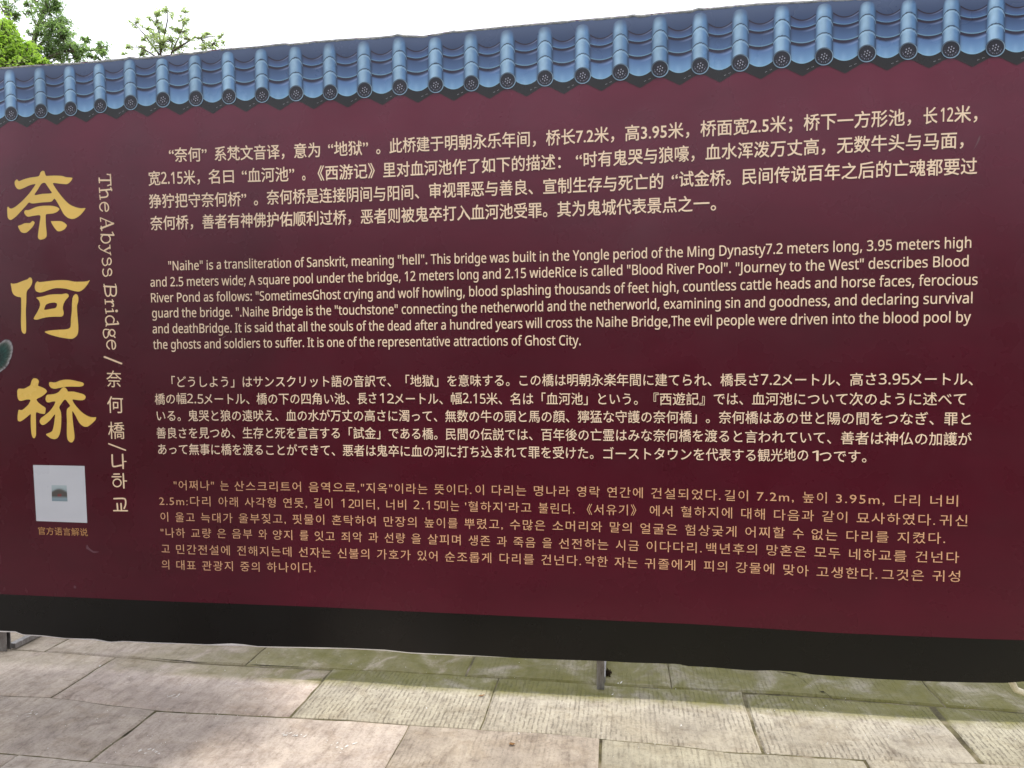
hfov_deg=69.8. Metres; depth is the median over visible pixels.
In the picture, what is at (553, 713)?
pavement
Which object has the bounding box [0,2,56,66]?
leafy tree
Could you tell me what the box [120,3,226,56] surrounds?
leafy tree
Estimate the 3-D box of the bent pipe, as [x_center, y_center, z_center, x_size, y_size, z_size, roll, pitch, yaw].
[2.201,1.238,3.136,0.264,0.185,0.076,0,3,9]
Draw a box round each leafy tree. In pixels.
[0,0,112,63]
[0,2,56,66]
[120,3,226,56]
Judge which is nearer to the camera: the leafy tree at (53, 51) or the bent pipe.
the bent pipe
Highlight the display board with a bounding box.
[0,0,1023,689]
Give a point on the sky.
(246, 23)
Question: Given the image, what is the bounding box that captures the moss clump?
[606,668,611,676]
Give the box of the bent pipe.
[1009,682,1023,695]
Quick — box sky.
[0,0,809,63]
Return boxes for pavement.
[0,632,1023,767]
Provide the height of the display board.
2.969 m

